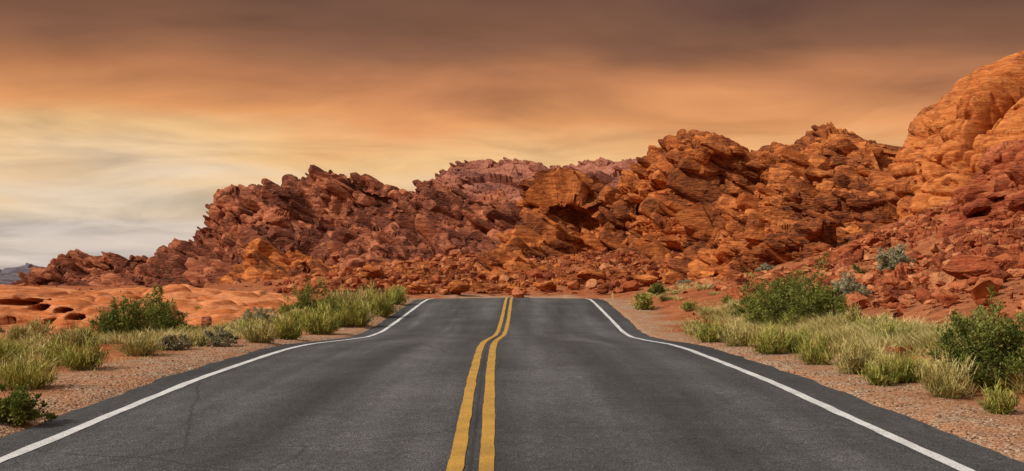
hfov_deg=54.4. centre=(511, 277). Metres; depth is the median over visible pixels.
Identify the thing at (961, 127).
sandstone cliff
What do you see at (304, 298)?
creosote bush
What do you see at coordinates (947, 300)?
boulder
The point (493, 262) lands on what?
rubble outcrop
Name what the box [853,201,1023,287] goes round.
rubble slope
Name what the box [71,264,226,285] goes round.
rock foothill
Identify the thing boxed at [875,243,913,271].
sagebrush
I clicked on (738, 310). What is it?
creosote bush
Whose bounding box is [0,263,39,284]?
distant hill
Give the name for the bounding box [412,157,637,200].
back rock ridge
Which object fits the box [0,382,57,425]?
creosote bush
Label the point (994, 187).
broken rock slope
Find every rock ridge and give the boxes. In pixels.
[10,165,523,285]
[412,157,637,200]
[497,121,903,284]
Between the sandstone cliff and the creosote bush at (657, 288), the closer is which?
the creosote bush at (657, 288)
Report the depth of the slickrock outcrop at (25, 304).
35.24 m
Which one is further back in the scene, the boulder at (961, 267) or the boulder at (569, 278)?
the boulder at (569, 278)
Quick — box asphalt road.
[0,298,1023,470]
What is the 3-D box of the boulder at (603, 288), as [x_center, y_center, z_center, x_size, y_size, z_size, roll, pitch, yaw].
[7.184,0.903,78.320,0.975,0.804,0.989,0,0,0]
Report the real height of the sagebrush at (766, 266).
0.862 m
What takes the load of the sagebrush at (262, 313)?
on the ground at (654, 323)
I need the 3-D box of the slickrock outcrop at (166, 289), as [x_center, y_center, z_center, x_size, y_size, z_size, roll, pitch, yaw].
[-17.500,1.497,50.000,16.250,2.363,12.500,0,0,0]
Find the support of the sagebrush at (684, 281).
on the ground at (654, 323)
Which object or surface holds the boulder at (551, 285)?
on the ground at (654, 323)
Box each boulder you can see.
[145,275,191,287]
[192,283,203,287]
[201,316,211,327]
[359,264,383,279]
[404,284,434,293]
[447,280,470,294]
[471,282,495,291]
[504,286,522,292]
[535,281,556,290]
[566,275,583,283]
[577,266,606,281]
[597,284,608,293]
[609,268,628,278]
[625,274,658,286]
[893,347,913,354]
[939,294,959,306]
[941,255,1004,279]
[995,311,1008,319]
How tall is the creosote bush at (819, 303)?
1.213 m
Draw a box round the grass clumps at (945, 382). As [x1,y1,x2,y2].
[0,279,991,398]
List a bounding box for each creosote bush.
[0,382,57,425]
[87,290,167,336]
[132,283,197,330]
[277,275,344,314]
[647,282,664,294]
[731,294,761,318]
[737,251,845,327]
[778,274,849,324]
[926,284,1023,390]
[1006,317,1023,350]
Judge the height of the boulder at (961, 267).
0.706 m
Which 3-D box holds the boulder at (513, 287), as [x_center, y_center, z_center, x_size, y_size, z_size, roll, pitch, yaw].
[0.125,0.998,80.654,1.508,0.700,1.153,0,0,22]
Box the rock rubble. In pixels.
[17,196,1023,361]
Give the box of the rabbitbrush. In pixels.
[632,292,655,309]
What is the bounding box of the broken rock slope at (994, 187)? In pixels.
[936,139,1023,237]
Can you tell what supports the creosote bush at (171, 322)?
on the ground at (654, 323)
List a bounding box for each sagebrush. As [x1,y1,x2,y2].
[157,333,192,349]
[200,325,238,346]
[233,307,276,322]
[677,279,690,284]
[755,263,777,271]
[830,272,871,305]
[843,263,866,273]
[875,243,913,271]
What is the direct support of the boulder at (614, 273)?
on the ground at (654, 323)
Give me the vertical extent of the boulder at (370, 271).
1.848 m
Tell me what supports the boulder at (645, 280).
on the ground at (654, 323)
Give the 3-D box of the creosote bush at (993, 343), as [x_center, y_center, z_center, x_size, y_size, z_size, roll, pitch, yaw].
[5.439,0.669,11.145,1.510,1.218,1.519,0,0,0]
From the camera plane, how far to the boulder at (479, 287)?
81.01 m
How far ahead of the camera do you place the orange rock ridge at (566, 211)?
104.95 m
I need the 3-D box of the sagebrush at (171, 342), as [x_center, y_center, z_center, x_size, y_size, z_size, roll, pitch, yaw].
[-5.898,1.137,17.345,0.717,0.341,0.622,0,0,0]
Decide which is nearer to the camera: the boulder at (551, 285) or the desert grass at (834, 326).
the desert grass at (834, 326)
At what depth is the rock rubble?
44.60 m
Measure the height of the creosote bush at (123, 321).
1.343 m
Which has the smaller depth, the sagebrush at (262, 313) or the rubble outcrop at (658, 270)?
the sagebrush at (262, 313)
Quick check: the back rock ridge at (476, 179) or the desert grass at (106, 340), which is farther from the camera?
the back rock ridge at (476, 179)
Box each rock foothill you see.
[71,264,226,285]
[221,238,339,283]
[666,178,896,281]
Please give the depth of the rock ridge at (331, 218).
168.72 m
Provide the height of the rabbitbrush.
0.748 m
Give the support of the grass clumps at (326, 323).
on the ground at (654, 323)
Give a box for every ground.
[0,217,1023,461]
[289,248,682,296]
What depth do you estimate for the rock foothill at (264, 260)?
136.25 m
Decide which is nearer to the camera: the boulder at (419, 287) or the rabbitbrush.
the rabbitbrush
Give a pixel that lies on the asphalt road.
(509, 384)
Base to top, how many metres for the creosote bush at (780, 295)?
1.868 m
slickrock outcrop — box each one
[0,284,278,329]
[84,284,229,295]
[197,290,311,309]
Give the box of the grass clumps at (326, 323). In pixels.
[0,278,1023,414]
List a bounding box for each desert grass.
[0,292,386,374]
[634,279,1023,394]
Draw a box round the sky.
[0,0,1023,269]
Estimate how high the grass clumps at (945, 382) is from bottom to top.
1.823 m
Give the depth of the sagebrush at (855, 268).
34.50 m
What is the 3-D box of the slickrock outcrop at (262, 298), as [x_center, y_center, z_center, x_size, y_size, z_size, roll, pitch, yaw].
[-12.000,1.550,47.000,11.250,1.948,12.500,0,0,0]
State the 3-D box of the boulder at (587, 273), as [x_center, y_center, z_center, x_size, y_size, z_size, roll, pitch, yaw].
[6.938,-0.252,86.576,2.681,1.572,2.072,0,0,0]
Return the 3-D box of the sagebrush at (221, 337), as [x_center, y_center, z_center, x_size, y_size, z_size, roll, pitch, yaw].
[-5.464,1.100,18.406,0.843,0.439,0.817,0,0,-20]
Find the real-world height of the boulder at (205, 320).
0.400 m
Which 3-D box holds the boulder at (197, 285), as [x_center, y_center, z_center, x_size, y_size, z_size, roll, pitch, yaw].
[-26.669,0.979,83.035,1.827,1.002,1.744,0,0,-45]
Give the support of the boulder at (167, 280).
on the ground at (654, 323)
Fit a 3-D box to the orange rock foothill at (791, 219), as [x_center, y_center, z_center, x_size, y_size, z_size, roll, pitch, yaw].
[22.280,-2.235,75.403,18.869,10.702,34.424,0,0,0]
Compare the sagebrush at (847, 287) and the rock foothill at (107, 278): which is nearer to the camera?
the sagebrush at (847, 287)
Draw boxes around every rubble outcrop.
[470,248,534,275]
[631,265,669,272]
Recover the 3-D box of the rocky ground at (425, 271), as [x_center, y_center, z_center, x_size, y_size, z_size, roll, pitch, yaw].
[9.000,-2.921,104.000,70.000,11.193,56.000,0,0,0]
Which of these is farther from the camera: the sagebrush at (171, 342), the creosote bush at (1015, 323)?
the sagebrush at (171, 342)
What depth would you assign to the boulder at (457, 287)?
77.79 m
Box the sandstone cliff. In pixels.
[888,50,1023,219]
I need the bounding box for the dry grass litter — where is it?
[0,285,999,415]

